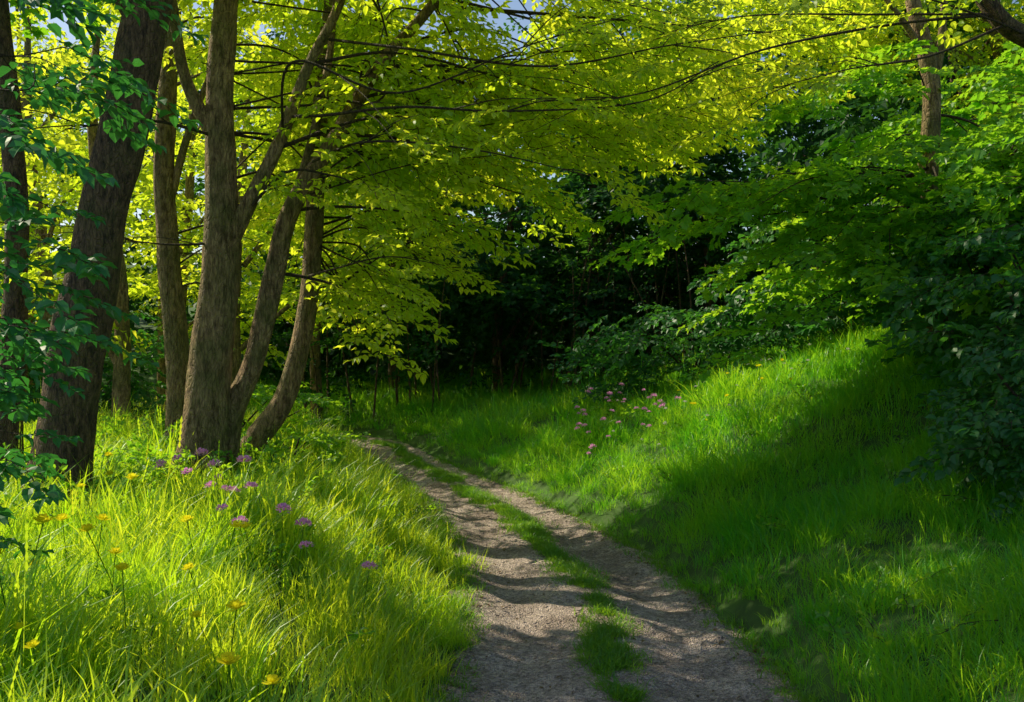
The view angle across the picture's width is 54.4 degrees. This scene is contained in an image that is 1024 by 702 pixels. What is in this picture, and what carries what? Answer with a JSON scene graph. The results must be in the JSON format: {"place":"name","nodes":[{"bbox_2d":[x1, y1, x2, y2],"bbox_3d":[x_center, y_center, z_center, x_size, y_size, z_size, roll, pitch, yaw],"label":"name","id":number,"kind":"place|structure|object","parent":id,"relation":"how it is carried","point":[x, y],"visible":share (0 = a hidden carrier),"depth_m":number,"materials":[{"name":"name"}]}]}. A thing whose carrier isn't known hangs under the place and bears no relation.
{"place":"outdoors","nodes":[
{"label":"outdoors","id":0,"kind":"place"},
{"bbox_2d":[0,264,1023,701],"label":"ground","id":1,"kind":"structure","parent":0,"point":[744,608],"depth_m":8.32,"materials":[{"name":"green plant"}]},
{"bbox_2d":[0,0,29,481],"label":"ash tree","id":2,"kind":"object","parent":1,"relation":"on","point":[13,306],"visible":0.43,"depth_m":9.20,"materials":[{"name":"brown wood"}]},
{"bbox_2d":[0,6,144,401],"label":"beech tree","id":3,"kind":"object","parent":1,"relation":"on","point":[33,312],"visible":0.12,"depth_m":23.52,"materials":[{"name":"green plant"}]},
{"bbox_2d":[0,0,144,329],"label":"beech tree","id":4,"kind":"object","parent":1,"relation":"on","point":[21,99],"visible":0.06,"depth_m":28.18,"materials":[{"name":"green plant"}]},
{"bbox_2d":[9,0,173,502],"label":"oak tree","id":5,"kind":"object","parent":1,"relation":"on","point":[120,160],"visible":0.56,"depth_m":8.62,"materials":[{"name":"brown plant"}]},
{"bbox_2d":[0,0,208,603],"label":"elder sapling","id":6,"kind":"object","parent":1,"relation":"on","point":[19,344],"visible":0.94,"depth_m":5.18,"materials":[{"name":"green plant"}]},
{"bbox_2d":[0,306,233,426],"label":"holly shrub","id":7,"kind":"object","parent":1,"relation":"on","point":[143,390],"visible":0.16,"depth_m":17.13,"materials":[{"name":"green plant"}]},
{"bbox_2d":[0,6,245,376],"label":"beech tree","id":8,"kind":"object","parent":1,"relation":"on","point":[78,135],"visible":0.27,"depth_m":18.39,"materials":[{"name":"green plant"}]},
{"bbox_2d":[0,452,282,701],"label":"yellow wildflowers","id":9,"kind":"object","parent":1,"relation":"on","point":[228,658],"visible":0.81,"depth_m":5.05,"materials":[{"name":"yellow plant"}]},
{"bbox_2d":[20,12,297,409],"bbox_3d":[-9.629,-4.020,26.960,7.953,11.678,6.664,0,1,0],"label":"beech tree","id":10,"kind":"object","parent":1,"relation":"on","point":[162,368],"visible":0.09,"depth_m":26.93,"materials":[{"name":"green plant"}]},
{"bbox_2d":[21,0,341,444],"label":"beech tree","id":11,"kind":"object","parent":1,"relation":"on","point":[167,173],"visible":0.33,"depth_m":12.88,"materials":[{"name":"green plant"}]},
{"bbox_2d":[0,0,371,427],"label":"beech tree","id":12,"kind":"object","parent":1,"relation":"on","point":[121,385],"visible":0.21,"depth_m":15.89,"materials":[{"name":"green plant"}]},
{"bbox_2d":[0,407,382,522],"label":"ivy undergrowth","id":13,"kind":"object","parent":1,"relation":"on","point":[137,456],"visible":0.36,"depth_m":10.07,"materials":[{"name":"green plant"}]},
{"bbox_2d":[38,5,348,410],"bbox_3d":[-7.067,-3.085,22.549,7.202,10.018,6.694,0,1,0],"label":"beech tree","id":14,"kind":"object","parent":1,"relation":"on","point":[189,191],"visible":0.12,"depth_m":21.88,"materials":[{"name":"green plant"}]},
{"bbox_2d":[128,381,343,450],"bbox_3d":[-3.861,1.025,14.323,2.885,1.295,2.547,0,1,0],"label":"bramble shrub","id":15,"kind":"object","parent":1,"relation":"on","point":[259,395],"visible":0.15,"depth_m":14.23,"materials":[{"name":"green plant"}]},
{"bbox_2d":[0,379,498,701],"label":"meadow grass","id":16,"kind":"structure","parent":1,"relation":"on","point":[59,626],"depth_m":6.41,"materials":[{"name":"green plant"}]},
{"bbox_2d":[78,8,446,418],"bbox_3d":[-4.813,-2.249,19.982,7.389,8.044,6.639,0,1,0],"label":"beech tree","id":17,"kind":"object","parent":1,"relation":"on","point":[238,346],"visible":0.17,"depth_m":19.40,"materials":[{"name":"green plant"}]},
{"bbox_2d":[153,447,377,639],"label":"pink wildflowers","id":18,"kind":"object","parent":1,"relation":"on","point":[303,520],"visible":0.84,"depth_m":6.89,"materials":[{"name":"plant"}]},
{"bbox_2d":[175,31,364,351],"bbox_3d":[-6.849,-4.568,30.844,7.233,11.527,8.896,0,1,0],"label":"sycamore tree","id":19,"kind":"object","parent":1,"relation":"on","point":[289,258],"visible":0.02,"depth_m":30.00,"materials":[{"name":"green plant"}]},
{"bbox_2d":[269,427,369,471],"bbox_3d":[-2.825,1.359,12.892,1.940,0.755,1.994,0,1,0],"label":"bramble shrub","id":20,"kind":"object","parent":1,"relation":"on","point":[330,441],"visible":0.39,"depth_m":12.92,"materials":[{"name":"green plant"}]},
{"bbox_2d":[239,10,493,418],"bbox_3d":[-3.797,-2.873,24.439,6.729,9.481,7.746,0,1,0],"label":"beech tree","id":21,"kind":"object","parent":1,"relation":"on","point":[316,351],"visible":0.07,"depth_m":24.37,"materials":[{"name":"green plant"}]},
{"bbox_2d":[256,136,514,395],"bbox_3d":[-3.440,-2.621,27.114,7.989,8.134,8.727,0,1,0],"label":"sycamore tree","id":22,"kind":"object","parent":1,"relation":"on","point":[391,368],"visible":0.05,"depth_m":25.60,"materials":[{"name":"green plant"}]},
{"bbox_2d":[236,0,599,461],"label":"beech tree","id":23,"kind":"object","parent":1,"relation":"on","point":[275,412],"visible":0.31,"depth_m":11.59,"materials":[{"name":"green plant"}]},
{"bbox_2d":[0,0,897,481],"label":"beech tree","id":24,"kind":"object","parent":1,"relation":"on","point":[216,400],"visible":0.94,"depth_m":10.52,"materials":[{"name":"green plant"}]},
{"bbox_2d":[362,154,562,361],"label":"sycamore tree","id":25,"kind":"object","parent":1,"relation":"on","point":[454,323],"depth_m":32.85,"materials":[{"name":"green plant"}]},
{"bbox_2d":[342,137,640,392],"bbox_3d":[-0.234,-2.182,25.919,8.332,7.230,8.386,0,1,0],"label":"sycamore tree","id":26,"kind":"object","parent":1,"relation":"on","point":[503,300],"visible":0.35,"depth_m":24.39,"materials":[{"name":"green plant"}]},
{"bbox_2d":[0,0,1008,355],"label":"distant trees","id":27,"kind":"object","parent":1,"relation":"on","point":[200,186],"visible":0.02,"depth_m":38.37,"materials":[{"name":"green plant"}]},
{"bbox_2d":[0,9,1021,274],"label":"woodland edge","id":28,"kind":"object","parent":1,"relation":"on","point":[52,173],"visible":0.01,"depth_m":31.73,"materials":[{"name":"green plant"}]},
{"bbox_2d":[26,318,1020,652],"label":"wild herbs","id":29,"kind":"object","parent":1,"relation":"on","point":[818,614],"visible":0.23,"depth_m":7.88,"materials":[{"name":"green plant"}]},
{"bbox_2d":[156,222,976,394],"bbox_3d":[2.406,-1.530,29.473,26.563,8.245,12.860,0,1,0],"label":"woodland understory","id":30,"kind":"object","parent":1,"relation":"on","point":[265,375],"visible":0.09,"depth_m":29.18,"materials":[{"name":"green plant"}]},
{"bbox_2d":[371,454,822,701],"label":"path verge weeds","id":31,"kind":"object","parent":1,"relation":"on","point":[800,694],"visible":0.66,"depth_m":8.40,"materials":[{"name":"green plant"}]},
{"bbox_2d":[485,0,722,354],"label":"sycamore tree","id":32,"kind":"object","parent":1,"relation":"on","point":[546,244],"visible":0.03,"depth_m":28.66,"materials":[{"name":"green plant"}]},
{"bbox_2d":[470,47,741,374],"bbox_3d":[2.645,-3.364,25.200,7.635,8.936,8.370,0,1,0],"label":"sycamore tree","id":33,"kind":"object","parent":1,"relation":"on","point":[616,226],"visible":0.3,"depth_m":24.51,"materials":[{"name":"green plant"}]},
{"bbox_2d":[265,194,975,427],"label":"understory saplings","id":34,"kind":"object","parent":1,"relation":"on","point":[618,271],"visible":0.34,"depth_m":23.77,"materials":[{"name":"green plant"}]},
{"bbox_2d":[574,383,680,474],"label":"pink wildflowers","id":35,"kind":"object","parent":1,"relation":"on","point":[612,410],"visible":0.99,"depth_m":14.42,"materials":[{"name":"plant"}]},
{"bbox_2d":[551,0,791,358],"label":"sycamore tree","id":36,"kind":"object","parent":1,"relation":"on","point":[702,157],"visible":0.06,"depth_m":27.66,"materials":[{"name":"green plant"}]},
{"bbox_2d":[538,302,812,409],"bbox_3d":[2.920,0.170,17.468,4.931,2.097,3.373,0,1,0],"label":"bramble shrub","id":37,"kind":"object","parent":1,"relation":"on","point":[725,345],"visible":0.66,"depth_m":17.16,"materials":[{"name":"green plant"}]},
{"bbox_2d":[531,0,897,358],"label":"sycamore tree","id":38,"kind":"object","parent":1,"relation":"on","point":[646,181],"visible":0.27,"depth_m":24.10,"materials":[{"name":"green plant"}]},
{"bbox_2d":[655,358,791,432],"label":"yellow wildflowers","id":39,"kind":"object","parent":1,"relation":"on","point":[759,365],"visible":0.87,"depth_m":13.09,"materials":[{"name":"yellow plant"}]},
{"bbox_2d":[610,343,849,450],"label":"white wildflowers","id":40,"kind":"object","parent":1,"relation":"on","point":[641,439],"visible":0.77,"depth_m":13.68,"materials":[{"name":"white plant"}]},
{"bbox_2d":[446,0,1023,159],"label":"maple tree","id":41,"kind":"object","parent":1,"relation":"on","point":[1002,21],"visible":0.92,"depth_m":9.48,"materials":[{"name":"green plant"}]},
{"bbox_2d":[518,0,1023,117],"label":"beech tree","id":42,"kind":"object","parent":1,"relation":"on","point":[996,39],"visible":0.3,"depth_m":15.54,"materials":[{"name":"green plant"}]},
{"bbox_2d":[579,0,1023,382],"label":"hazel tree","id":43,"kind":"object","parent":1,"relation":"on","point":[927,152],"visible":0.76,"depth_m":11.04,"materials":[{"name":"green plant"}]},
{"bbox_2d":[711,0,904,324],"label":"sycamore tree","id":44,"kind":"object","parent":1,"relation":"on","point":[806,135],"depth_m":29.07,"materials":[{"name":"green plant"}]},
{"bbox_2d":[687,200,972,377],"bbox_3d":[5.357,-0.778,16.343,4.900,3.353,4.210,0,1,0],"label":"bramble shrub","id":45,"kind":"object","parent":1,"relation":"on","point":[831,320],"visible":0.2,"depth_m":15.70,"materials":[{"name":"green plant"}]},
{"bbox_2d":[695,0,1010,323],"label":"sycamore tree","id":46,"kind":"object","parent":1,"relation":"on","point":[805,122],"visible":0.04,"depth_m":23.21,"materials":[{"name":"green plant"}]},
{"bbox_2d":[704,0,1023,271],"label":"sycamore tree","id":47,"kind":"object","parent":1,"relation":"on","point":[867,124],"visible":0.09,"depth_m":17.91,"materials":[{"name":"green plant"}]},
{"bbox_2d":[795,0,1022,268],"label":"sycamore tree","id":48,"kind":"object","parent":1,"relation":"on","point":[822,121],"visible":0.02,"depth_m":21.84,"materials":[{"name":"green plant"}]},
{"bbox_2d":[836,177,1023,366],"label":"hazel shrub","id":49,"kind":"object","parent":1,"relation":"on","point":[917,269],"visible":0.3,"depth_m":10.48,"materials":[{"name":"green plant"}]},
{"bbox_2d":[860,222,1023,473],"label":"hazel shrub","id":50,"kind":"object","parent":1,"relation":"on","point":[1009,313],"visible":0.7,"depth_m":8.26,"materials":[{"name":"green plant"}]},
{"bbox_2d":[867,41,1023,318],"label":"hazel shrub","id":51,"kind":"object","parent":1,"relation":"on","point":[1012,58],"visible":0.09,"depth_m":12.68,"materials":[{"name":"green plant"}]},
{"bbox_2d":[894,340,1023,525],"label":"hazel shrub","id":52,"kind":"object","parent":1,"relation":"on","point":[1005,410],"visible":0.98,"depth_m":7.21,"materials":[{"name":"green plant"}]},
{"bbox_2d":[922,59,1023,319],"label":"hazel shrub","id":53,"kind":"object","parent":1,"relation":"on","point":[1011,203],"visible":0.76,"depth_m":9.02,"materials":[{"name":"green plant"}]},
{"bbox_2d":[3,0,1022,264],"label":"sky","id":54,"kind":"structure","parent":0,"point":[515,5],"materials":[{"name":"blue"}]},
{"bbox_2d":[338,433,803,701],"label":"dirt path","id":55,"kind":"structure","parent":0,"point":[513,675],"depth_m":7.67,"materials":[{"name":"soil"}]},
{"bbox_2d":[343,433,658,701],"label":"path centre grass","id":56,"kind":"structure","parent":55,"relation":"on","point":[611,655],"depth_m":8.56,"materials":[{"name":"green plant"}]},
{"bbox_2d":[381,458,788,701],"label":"fallen leaves","id":57,"kind":"object","parent":55,"relation":"on","point":[713,629],"visible":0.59,"depth_m":8.31,"materials":[{"name":"brown plant"}]},
{"bbox_2d":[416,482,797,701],"bbox_3d":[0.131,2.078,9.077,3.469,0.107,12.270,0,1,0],"label":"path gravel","id":58,"kind":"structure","parent":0,"point":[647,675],"depth_m":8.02,"materials":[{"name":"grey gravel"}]}
]}

